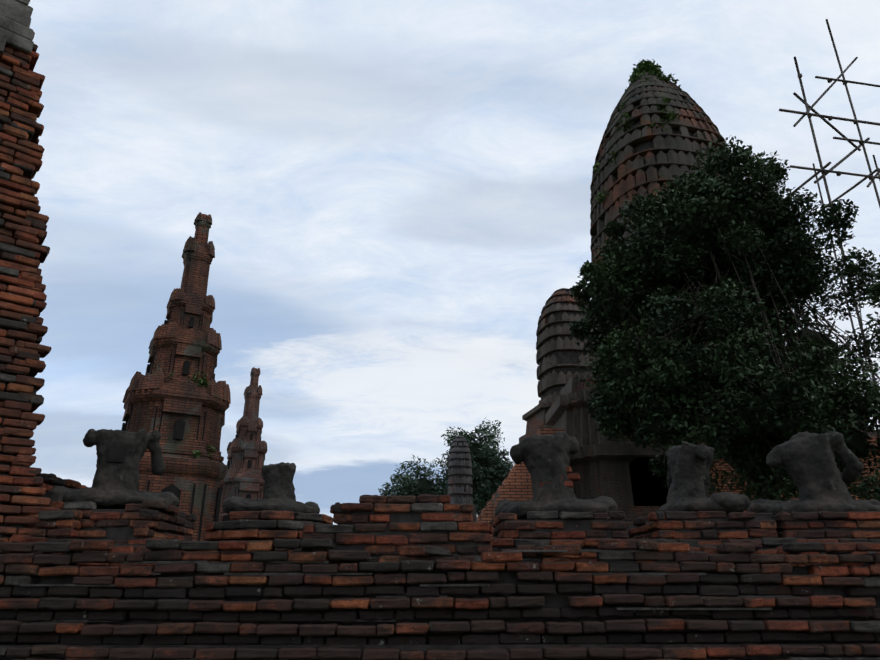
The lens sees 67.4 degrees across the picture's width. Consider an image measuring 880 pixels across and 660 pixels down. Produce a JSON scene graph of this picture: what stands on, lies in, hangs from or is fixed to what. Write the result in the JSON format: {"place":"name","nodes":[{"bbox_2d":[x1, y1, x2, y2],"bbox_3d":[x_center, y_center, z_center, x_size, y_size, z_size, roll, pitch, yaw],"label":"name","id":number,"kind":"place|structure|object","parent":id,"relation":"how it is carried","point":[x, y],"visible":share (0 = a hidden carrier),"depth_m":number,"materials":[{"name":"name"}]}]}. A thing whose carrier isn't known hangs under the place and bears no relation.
{"place":"outdoors","nodes":[
{"label":"outdoors","id":0,"kind":"place"},
{"bbox_2d":[0,0,33,537],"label":"pier","id":1,"kind":"structure","parent":0,"point":[16,31],"depth_m":6.24,"materials":[{"name":"brown brick"}]},
{"bbox_2d":[107,446,124,462],"bbox_3d":[-2.882,1.112,5.872,0.164,0.154,0.129,0,-21,-1],"label":"buddha hollow","id":2,"kind":"object","parent":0,"point":[116,454],"visible":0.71,"depth_m":5.84,"materials":[{"name":"grey stone"}]},
{"bbox_2d":[78,509,190,540],"bbox_3d":[-2.937,1.895,5.876,1.060,0.485,0.970,0,-21,-1],"label":"mortar","id":3,"kind":"object","parent":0,"point":[120,533],"visible":0.07,"depth_m":5.46,"materials":[{"name":"grey concrete"}]},
{"bbox_2d":[28,0,879,524],"label":"sky","id":4,"kind":"structure","parent":0,"point":[396,194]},
{"bbox_2d":[497,520,622,539],"bbox_3d":[1.032,1.955,5.919,0.980,0.405,0.970,0,-21,-1],"label":"mortar","id":5,"kind":"object","parent":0,"point":[583,525],"visible":0.07,"depth_m":5.52,"materials":[{"name":"grey concrete"}]},
{"bbox_2d":[628,516,770,539],"bbox_3d":[2.312,1.948,5.943,0.940,0.435,0.970,0,-21,-1],"label":"mortar","id":6,"kind":"object","parent":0,"point":[758,518],"visible":0.07,"depth_m":5.55,"materials":[{"name":"grey concrete"}]},
{"label":"ground","id":7,"kind":"structure","parent":0,"visible":0},
{"bbox_2d":[0,32,60,542],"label":"pier bricks","id":8,"kind":"object","parent":7,"relation":"on","point":[24,254],"visible":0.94,"depth_m":5.73,"materials":[{"name":"brown brick"}]},
{"bbox_2d":[121,212,230,540],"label":"temple tower","id":9,"kind":"structure","parent":7,"relation":"on","point":[183,413],"depth_m":19.40,"materials":[{"name":"brick"}]},
{"bbox_2d":[164,371,214,464],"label":"vegetation","id":10,"kind":"object","parent":9,"relation":"attached to","point":[202,381],"visible":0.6,"depth_m":19.75,"materials":[{"name":"green plant"}]},
{"bbox_2d":[218,367,267,521],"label":"tower","id":11,"kind":"structure","parent":7,"relation":"on","point":[247,450],"depth_m":38.92,"materials":[{"name":"brick"}]},
{"bbox_2d":[378,455,448,497],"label":"tree","id":12,"kind":"object","parent":7,"relation":"on","point":[417,485],"visible":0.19,"depth_m":84.57,"materials":[{"name":"green plant"}]},
{"bbox_2d":[0,566,879,659],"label":"gallery wall","id":13,"kind":"structure","parent":7,"relation":"on","point":[558,601],"depth_m":4.58,"materials":[{"name":"brown brick"}]},
{"bbox_2d":[0,514,76,538],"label":"mortar","id":14,"kind":"object","parent":13,"relation":"on","point":[5,515],"depth_m":5.34,"materials":[{"name":"grey concrete"}]},
{"bbox_2d":[10,510,82,539],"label":"bricks","id":15,"kind":"object","parent":13,"relation":"on","point":[65,522],"visible":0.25,"depth_m":5.32,"materials":[{"name":"brown brick"}]},
{"bbox_2d":[2,501,63,507],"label":"pile bricks","id":16,"kind":"object","parent":15,"relation":"on","point":[56,504],"visible":0.04,"depth_m":5.47,"materials":[{"name":"brown brick"}]},
{"bbox_2d":[37,473,89,490],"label":"pile bricks","id":17,"kind":"object","parent":16,"relation":"on","point":[52,478],"visible":0.4,"depth_m":5.79,"materials":[{"name":"brown brick"}]},
{"bbox_2d":[36,494,63,501],"bbox_3d":[-3.892,1.627,5.979,1.390,0.150,1.040,0,-21,-1],"label":"brick","id":18,"kind":"object","parent":15,"relation":"on","point":[55,497],"visible":0.12,"depth_m":5.52,"materials":[{"name":"brick"}]},
{"bbox_2d":[18,537,166,565],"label":"bricks","id":19,"kind":"object","parent":13,"relation":"on","point":[32,539],"visible":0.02,"depth_m":5.22,"materials":[{"name":"brick"}]},
{"bbox_2d":[74,544,144,565],"bbox_3d":[-2.936,2.003,5.759,1.340,0.200,1.110,0,-21,-1],"label":"brick","id":20,"kind":"object","parent":13,"relation":"on","point":[126,544],"depth_m":5.28,"materials":[{"name":"brown brick"}]},
{"bbox_2d":[60,500,197,543],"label":"bricks","id":21,"kind":"object","parent":13,"relation":"on","point":[136,517],"visible":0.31,"depth_m":5.49,"materials":[{"name":"brown brick"}]},
{"bbox_2d":[46,428,178,508],"bbox_3d":[-2.955,1.281,6.047,1.131,0.737,0.702,10,-23,-25],"label":"headless statue","id":22,"kind":"object","parent":21,"relation":"on","point":[115,485],"visible":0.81,"depth_m":5.86,"materials":[{"name":"stone"}]},
{"bbox_2d":[204,510,332,561],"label":"bricks","id":23,"kind":"object","parent":13,"relation":"on","point":[246,524],"visible":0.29,"depth_m":5.36,"materials":[{"name":"brown brick"}]},
{"bbox_2d":[222,462,319,513],"bbox_3d":[-1.479,1.446,5.949,0.864,0.478,0.567,11,-24,-27],"label":"headless statue","id":24,"kind":"object","parent":23,"relation":"on","point":[278,491],"visible":0.71,"depth_m":5.77,"materials":[{"name":"stone"}]},
{"bbox_2d":[222,514,315,549],"bbox_3d":[-1.465,1.872,5.765,0.880,0.450,0.880,0,-21,-1],"label":"mortar","id":25,"kind":"object","parent":13,"relation":"on","point":[226,517],"visible":0.02,"depth_m":5.42,"materials":[{"name":"grey concrete"}]},
{"bbox_2d":[302,521,492,564],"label":"bricks","id":26,"kind":"object","parent":13,"relation":"on","point":[344,534],"visible":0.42,"depth_m":4.80,"materials":[{"name":"brick"}]},
{"bbox_2d":[330,502,473,523],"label":"bricks","id":27,"kind":"object","parent":26,"relation":"on","point":[337,509],"visible":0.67,"depth_m":4.96,"materials":[{"name":"brown brick"}]},
{"bbox_2d":[359,494,450,503],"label":"bricks","id":28,"kind":"object","parent":27,"relation":"on","point":[421,498],"visible":0.71,"depth_m":5.09,"materials":[{"name":"brown brick"}]},
{"bbox_2d":[373,498,443,506],"bbox_3d":[-0.279,1.478,5.480,0.640,0.070,0.790,0,-21,-1],"label":"mortar","id":29,"kind":"object","parent":27,"relation":"on","point":[400,503],"visible":0.07,"depth_m":5.11,"materials":[{"name":"concrete"}]},
{"bbox_2d":[337,507,467,526],"bbox_3d":[-0.284,1.586,5.439,0.990,0.140,0.990,0,-21,-1],"label":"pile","id":30,"kind":"object","parent":26,"relation":"on","point":[411,516],"visible":0.14,"depth_m":4.98,"materials":[{"name":"brick"}]},
{"bbox_2d":[313,527,487,565],"bbox_3d":[-0.319,1.798,5.357,1.320,0.295,1.190,0,-21,-1],"label":"mortar","id":31,"kind":"object","parent":13,"relation":"on","point":[361,547],"visible":0.07,"depth_m":4.82,"materials":[{"name":"grey concrete"}]},
{"bbox_2d":[0,538,879,659],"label":"gallery wall bricks","id":32,"kind":"object","parent":13,"relation":"on","point":[166,599],"visible":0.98,"depth_m":4.51,"materials":[{"name":"brown brick"}]},
{"bbox_2d":[0,544,876,558],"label":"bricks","id":33,"kind":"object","parent":32,"relation":"on","point":[573,552],"depth_m":4.75,"materials":[{"name":"brick"}]},
{"bbox_2d":[489,511,628,539],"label":"bricks","id":34,"kind":"object","parent":13,"relation":"on","point":[507,525],"visible":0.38,"depth_m":5.50,"materials":[{"name":"brick"}]},
{"bbox_2d":[494,431,617,519],"bbox_3d":[1.038,1.367,6.098,1.117,0.793,0.735,-6,-22,15],"label":"headless statue","id":35,"kind":"object","parent":34,"relation":"on","point":[544,458],"depth_m":5.87,"materials":[{"name":"grey stone"}]},
{"bbox_2d":[493,544,635,562],"bbox_3d":[1.034,2.026,5.817,1.260,0.200,1.110,0,-21,-1],"label":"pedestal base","id":36,"kind":"object","parent":13,"relation":"on","point":[540,558],"depth_m":5.30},
{"bbox_2d":[489,538,652,563],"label":"bricks","id":37,"kind":"object","parent":13,"relation":"on","point":[589,557],"visible":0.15,"depth_m":5.29,"materials":[{"name":"brick"}]},
{"bbox_2d":[626,511,777,544],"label":"bricks","id":38,"kind":"object","parent":13,"relation":"on","point":[766,527],"visible":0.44,"depth_m":5.52,"materials":[{"name":"brown brick"}]},
{"bbox_2d":[657,441,750,512],"bbox_3d":[2.372,1.386,6.124,0.643,0.707,1.000,5,-22,-13],"label":"headless statue","id":39,"kind":"object","parent":38,"relation":"on","point":[689,467],"visible":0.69,"depth_m":5.97,"materials":[{"name":"stone"}]},
{"bbox_2d":[651,537,806,563],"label":"bricks","id":40,"kind":"object","parent":13,"relation":"on","point":[757,542],"visible":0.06,"depth_m":5.31,"materials":[{"name":"brown brick"}]},
{"bbox_2d":[700,545,776,553],"bbox_3d":[2.313,2.033,5.836,1.220,0.200,1.110,0,-21,-1],"label":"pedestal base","id":41,"kind":"object","parent":13,"relation":"on","point":[766,547],"depth_m":5.35,"materials":[{"name":"brown brick"}]},
{"bbox_2d":[773,511,879,538],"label":"bricks","id":42,"kind":"object","parent":13,"relation":"on","point":[831,519],"visible":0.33,"depth_m":5.54,"materials":[{"name":"brick"}]},
{"bbox_2d":[747,431,879,514],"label":"headless statue","id":43,"kind":"object","parent":42,"relation":"on","point":[806,461],"visible":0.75,"depth_m":5.94,"materials":[{"name":"stone"}]},
{"bbox_2d":[775,538,879,565],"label":"bricks","id":44,"kind":"object","parent":13,"relation":"on","point":[839,540],"visible":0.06,"depth_m":5.33,"materials":[{"name":"brown brick"}]},
{"bbox_2d":[776,520,879,538],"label":"mortar","id":45,"kind":"object","parent":13,"relation":"on","point":[852,529],"visible":0.08,"depth_m":5.55,"materials":[{"name":"grey concrete"}]},
{"bbox_2d":[447,435,476,521],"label":"prang","id":46,"kind":"structure","parent":7,"relation":"on","point":[459,482],"depth_m":43.85,"materials":[{"name":"paint"}]},
{"bbox_2d":[441,419,514,515],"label":"tree","id":47,"kind":"object","parent":7,"relation":"on","point":[491,469],"visible":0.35,"depth_m":83.02,"materials":[{"name":"green plant"}]},
{"bbox_2d":[477,429,564,537],"bbox_3d":[1.751,5.199,16.615,3.051,5.364,0.760,0,-21,-1],"label":"brick ruin","id":48,"kind":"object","parent":7,"relation":"on","point":[516,486],"depth_m":16.68,"materials":[{"name":"brick"}]},
{"bbox_2d":[545,370,718,538],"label":"temple building","id":49,"kind":"structure","parent":7,"relation":"on","point":[625,479],"depth_m":17.31,"materials":[{"name":"paint"}]},
{"bbox_2d":[480,437,879,514],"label":"terrace","id":50,"kind":"structure","parent":7,"relation":"on","point":[719,467],"depth_m":19.91,"materials":[{"name":"brick"}]},
{"bbox_2d":[518,288,598,443],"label":"corner prang","id":51,"kind":"structure","parent":50,"relation":"on","point":[560,354],"depth_m":23.09,"materials":[{"name":"paint"}]},
{"bbox_2d":[590,70,876,436],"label":"temple tower","id":52,"kind":"structure","parent":50,"relation":"on","point":[669,152],"depth_m":41.01,"materials":[{"name":"brick"}]},
{"bbox_2d":[593,59,680,202],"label":"vegetation","id":53,"kind":"object","parent":52,"relation":"on","point":[649,66],"visible":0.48,"depth_m":43.86,"materials":[{"name":"green plant"}]},
{"bbox_2d":[569,135,879,510],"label":"tree","id":54,"kind":"object","parent":7,"relation":"on","point":[733,265],"visible":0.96,"depth_m":14.15,"materials":[{"name":"green plant"}]},
{"bbox_2d":[770,19,879,433],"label":"scaffold","id":55,"kind":"object","parent":7,"relation":"on","point":[824,173],"visible":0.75,"depth_m":25.81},
{"bbox_2d":[866,316,879,353],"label":"tree","id":56,"kind":"object","parent":7,"relation":"on","point":[875,341],"visible":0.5,"depth_m":15.48,"materials":[{"name":"plant"}]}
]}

